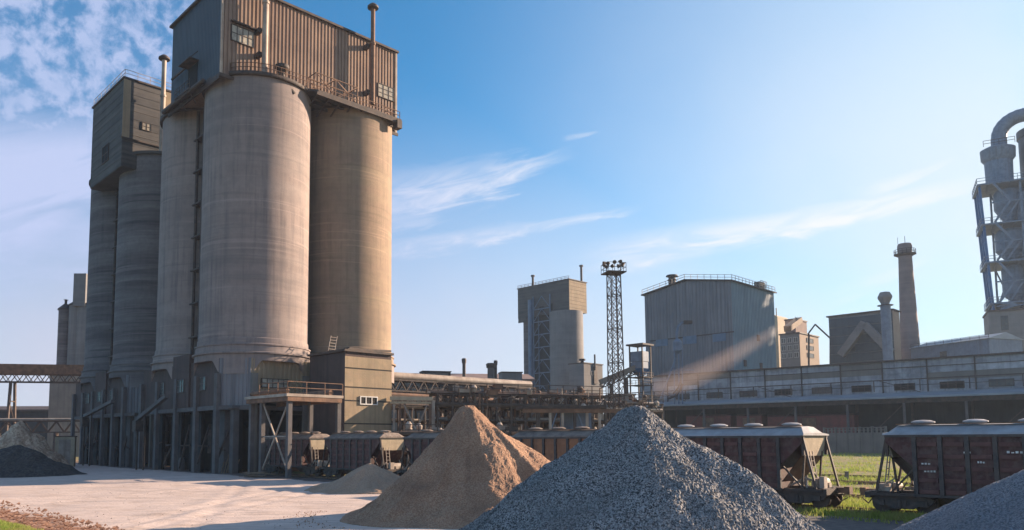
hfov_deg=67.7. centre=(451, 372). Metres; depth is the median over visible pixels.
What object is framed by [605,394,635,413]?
building
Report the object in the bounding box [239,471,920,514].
railway track
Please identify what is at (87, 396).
window
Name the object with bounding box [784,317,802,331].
inclined conveyor
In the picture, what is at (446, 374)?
window
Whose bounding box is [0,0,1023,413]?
sky
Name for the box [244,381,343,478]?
loading canopy
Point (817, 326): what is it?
roof gantry
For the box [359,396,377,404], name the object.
window
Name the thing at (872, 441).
panel fence
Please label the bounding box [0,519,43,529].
corner grass
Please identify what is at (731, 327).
grey mill building
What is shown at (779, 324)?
transfer tower
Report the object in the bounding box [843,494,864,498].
railway track
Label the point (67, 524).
dirt clods
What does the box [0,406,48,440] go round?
long shed
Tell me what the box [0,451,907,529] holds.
ground
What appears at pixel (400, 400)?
portal frame
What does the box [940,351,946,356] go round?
window
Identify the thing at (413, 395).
pipe bridge
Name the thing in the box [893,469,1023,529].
gravel heap
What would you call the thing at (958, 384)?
window
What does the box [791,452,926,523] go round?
trackside grass
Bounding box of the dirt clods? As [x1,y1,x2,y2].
[0,500,124,529]
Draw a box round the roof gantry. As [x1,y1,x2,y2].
[807,324,830,364]
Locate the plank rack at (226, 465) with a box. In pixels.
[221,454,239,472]
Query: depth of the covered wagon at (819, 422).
150.18 m
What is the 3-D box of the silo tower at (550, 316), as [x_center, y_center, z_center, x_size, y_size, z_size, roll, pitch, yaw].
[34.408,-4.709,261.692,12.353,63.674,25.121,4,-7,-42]
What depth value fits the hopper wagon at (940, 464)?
34.59 m
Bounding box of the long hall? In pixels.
[631,351,1023,451]
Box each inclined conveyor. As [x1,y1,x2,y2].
[599,365,637,393]
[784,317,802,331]
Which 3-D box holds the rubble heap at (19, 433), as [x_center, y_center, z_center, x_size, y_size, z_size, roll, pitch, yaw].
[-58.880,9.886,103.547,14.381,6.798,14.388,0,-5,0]
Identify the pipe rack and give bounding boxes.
[391,387,523,430]
[392,421,516,466]
[423,382,607,435]
[492,390,663,430]
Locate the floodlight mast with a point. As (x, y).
(608, 273)
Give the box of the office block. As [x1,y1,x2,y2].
[778,318,819,366]
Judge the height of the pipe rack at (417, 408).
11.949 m
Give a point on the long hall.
(890, 394)
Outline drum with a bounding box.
[178,457,185,470]
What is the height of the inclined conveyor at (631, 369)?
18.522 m
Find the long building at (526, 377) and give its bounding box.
[391,373,534,432]
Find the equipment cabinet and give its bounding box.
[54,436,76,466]
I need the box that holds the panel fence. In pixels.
[823,426,886,453]
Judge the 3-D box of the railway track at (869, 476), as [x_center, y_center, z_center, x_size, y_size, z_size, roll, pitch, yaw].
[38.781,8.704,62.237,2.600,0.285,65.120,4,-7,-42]
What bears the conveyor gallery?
on the ground at (253, 503)
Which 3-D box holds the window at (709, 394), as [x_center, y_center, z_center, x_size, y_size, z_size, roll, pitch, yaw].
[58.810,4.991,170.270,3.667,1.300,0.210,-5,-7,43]
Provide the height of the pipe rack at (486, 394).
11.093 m
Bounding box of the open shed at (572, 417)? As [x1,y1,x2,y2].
[516,406,621,428]
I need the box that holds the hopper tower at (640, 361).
[626,343,653,401]
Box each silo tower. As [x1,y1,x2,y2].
[70,54,171,467]
[137,0,401,473]
[517,265,586,426]
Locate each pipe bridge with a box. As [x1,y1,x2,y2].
[392,372,534,427]
[392,392,492,412]
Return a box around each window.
[84,393,89,403]
[160,382,164,394]
[199,376,206,390]
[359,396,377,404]
[426,373,447,375]
[647,395,659,400]
[675,393,689,399]
[706,392,722,397]
[739,390,756,396]
[774,389,792,394]
[812,387,830,393]
[851,385,871,391]
[894,383,914,390]
[939,381,964,388]
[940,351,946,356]
[988,378,1014,386]
[1000,315,1008,329]
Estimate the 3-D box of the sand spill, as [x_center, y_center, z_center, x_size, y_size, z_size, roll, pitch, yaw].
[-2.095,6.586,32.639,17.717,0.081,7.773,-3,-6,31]
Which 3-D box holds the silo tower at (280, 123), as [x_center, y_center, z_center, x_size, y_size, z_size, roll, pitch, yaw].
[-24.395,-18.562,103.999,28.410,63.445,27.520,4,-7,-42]
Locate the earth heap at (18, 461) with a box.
[0,445,86,477]
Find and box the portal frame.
[390,396,434,436]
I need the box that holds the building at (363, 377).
[307,336,393,434]
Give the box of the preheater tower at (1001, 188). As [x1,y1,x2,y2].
[972,108,1023,350]
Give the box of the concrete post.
[844,471,848,479]
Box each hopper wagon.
[264,432,332,476]
[319,430,408,477]
[397,429,443,475]
[510,426,604,460]
[671,422,852,507]
[860,418,1023,513]
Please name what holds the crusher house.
on the ground at (253, 503)
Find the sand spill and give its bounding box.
[283,511,353,529]
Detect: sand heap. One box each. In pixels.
[304,463,400,493]
[340,405,550,528]
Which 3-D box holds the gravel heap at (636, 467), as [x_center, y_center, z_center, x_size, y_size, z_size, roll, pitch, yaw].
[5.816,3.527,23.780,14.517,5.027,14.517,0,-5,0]
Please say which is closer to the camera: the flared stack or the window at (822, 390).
the window at (822, 390)
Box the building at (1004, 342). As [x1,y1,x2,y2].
[909,332,1023,358]
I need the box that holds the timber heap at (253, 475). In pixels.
[239,472,269,476]
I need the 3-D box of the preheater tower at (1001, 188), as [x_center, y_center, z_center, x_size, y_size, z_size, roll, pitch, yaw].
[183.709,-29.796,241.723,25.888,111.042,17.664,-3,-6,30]
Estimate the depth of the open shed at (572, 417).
75.55 m
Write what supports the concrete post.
on the ground at (253, 503)
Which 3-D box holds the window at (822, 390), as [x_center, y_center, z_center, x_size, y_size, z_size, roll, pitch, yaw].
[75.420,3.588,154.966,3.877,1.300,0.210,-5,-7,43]
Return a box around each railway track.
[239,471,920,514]
[808,473,909,478]
[808,480,908,485]
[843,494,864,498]
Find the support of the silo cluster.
on the ground at (253, 503)
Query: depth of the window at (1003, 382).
134.67 m
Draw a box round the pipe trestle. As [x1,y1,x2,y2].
[0,418,79,451]
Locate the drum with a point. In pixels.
(183, 466)
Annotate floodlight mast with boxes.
[601,260,626,416]
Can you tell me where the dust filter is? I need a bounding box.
[659,320,693,403]
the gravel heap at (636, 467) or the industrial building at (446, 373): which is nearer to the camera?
the gravel heap at (636, 467)
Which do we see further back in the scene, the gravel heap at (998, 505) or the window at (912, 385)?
the window at (912, 385)
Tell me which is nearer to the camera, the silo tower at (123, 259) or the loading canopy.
the loading canopy
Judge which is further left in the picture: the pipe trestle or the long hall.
the pipe trestle
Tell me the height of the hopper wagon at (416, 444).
4.475 m
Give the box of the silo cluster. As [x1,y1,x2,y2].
[47,273,87,456]
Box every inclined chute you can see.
[80,400,114,465]
[132,394,168,469]
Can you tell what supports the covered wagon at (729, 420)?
on the ground at (253, 503)
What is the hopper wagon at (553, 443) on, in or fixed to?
on the railway track at (336, 478)
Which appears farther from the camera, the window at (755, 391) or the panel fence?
the window at (755, 391)
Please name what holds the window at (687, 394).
in the long hall
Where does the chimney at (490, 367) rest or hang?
on the ground at (253, 503)
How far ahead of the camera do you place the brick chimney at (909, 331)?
229.27 m
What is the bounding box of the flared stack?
[877,292,893,359]
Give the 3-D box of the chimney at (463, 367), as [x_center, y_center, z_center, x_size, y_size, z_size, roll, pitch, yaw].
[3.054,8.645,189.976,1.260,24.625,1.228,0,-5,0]
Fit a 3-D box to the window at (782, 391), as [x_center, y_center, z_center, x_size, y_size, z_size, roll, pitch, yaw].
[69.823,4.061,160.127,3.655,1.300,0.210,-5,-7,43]
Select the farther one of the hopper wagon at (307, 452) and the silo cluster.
the silo cluster
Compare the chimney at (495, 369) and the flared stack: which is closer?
the chimney at (495, 369)
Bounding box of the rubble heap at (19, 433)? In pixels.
[0,420,69,464]
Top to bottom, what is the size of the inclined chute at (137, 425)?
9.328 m
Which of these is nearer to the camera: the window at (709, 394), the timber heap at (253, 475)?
the timber heap at (253, 475)
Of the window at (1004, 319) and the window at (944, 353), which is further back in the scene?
the window at (1004, 319)
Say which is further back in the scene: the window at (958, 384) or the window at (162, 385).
the window at (958, 384)
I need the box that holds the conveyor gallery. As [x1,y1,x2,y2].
[0,364,83,431]
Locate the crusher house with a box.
[826,308,901,363]
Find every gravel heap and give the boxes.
[458,405,823,529]
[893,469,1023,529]
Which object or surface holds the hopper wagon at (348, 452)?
on the railway track at (336, 478)
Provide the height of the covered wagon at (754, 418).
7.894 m
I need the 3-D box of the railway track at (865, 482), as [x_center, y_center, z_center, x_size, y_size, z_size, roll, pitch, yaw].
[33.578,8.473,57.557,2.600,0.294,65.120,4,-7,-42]
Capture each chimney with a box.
[462,358,466,388]
[486,363,495,413]
[494,360,497,378]
[894,236,919,358]
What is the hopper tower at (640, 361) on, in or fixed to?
on the ground at (253, 503)
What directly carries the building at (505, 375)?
on the ground at (253, 503)
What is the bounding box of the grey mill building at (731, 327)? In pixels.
[641,274,776,375]
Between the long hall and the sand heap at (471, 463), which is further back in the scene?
the long hall
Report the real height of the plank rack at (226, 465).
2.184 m
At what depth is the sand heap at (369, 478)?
54.90 m
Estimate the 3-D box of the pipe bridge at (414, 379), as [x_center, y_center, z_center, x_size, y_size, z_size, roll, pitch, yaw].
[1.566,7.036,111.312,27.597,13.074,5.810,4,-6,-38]
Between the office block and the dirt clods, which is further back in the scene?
the office block
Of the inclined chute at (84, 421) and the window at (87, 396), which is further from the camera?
the window at (87, 396)
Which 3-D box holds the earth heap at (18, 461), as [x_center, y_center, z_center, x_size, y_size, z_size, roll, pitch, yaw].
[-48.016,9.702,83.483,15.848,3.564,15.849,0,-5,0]
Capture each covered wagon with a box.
[686,414,736,426]
[737,414,766,425]
[767,413,858,432]
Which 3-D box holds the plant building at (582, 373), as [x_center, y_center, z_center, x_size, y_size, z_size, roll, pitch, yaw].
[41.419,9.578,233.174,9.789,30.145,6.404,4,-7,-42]
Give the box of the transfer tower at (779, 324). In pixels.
[775,308,786,366]
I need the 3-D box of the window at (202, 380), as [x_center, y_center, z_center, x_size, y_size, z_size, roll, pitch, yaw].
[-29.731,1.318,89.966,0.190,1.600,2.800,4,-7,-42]
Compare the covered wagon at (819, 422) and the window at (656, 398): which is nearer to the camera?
the covered wagon at (819, 422)
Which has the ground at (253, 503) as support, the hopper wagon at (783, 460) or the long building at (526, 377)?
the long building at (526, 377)
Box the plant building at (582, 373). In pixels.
[568,354,603,425]
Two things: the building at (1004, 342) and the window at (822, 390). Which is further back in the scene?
the building at (1004, 342)
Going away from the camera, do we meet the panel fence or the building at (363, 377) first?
the building at (363, 377)
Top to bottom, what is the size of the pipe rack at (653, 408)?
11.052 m

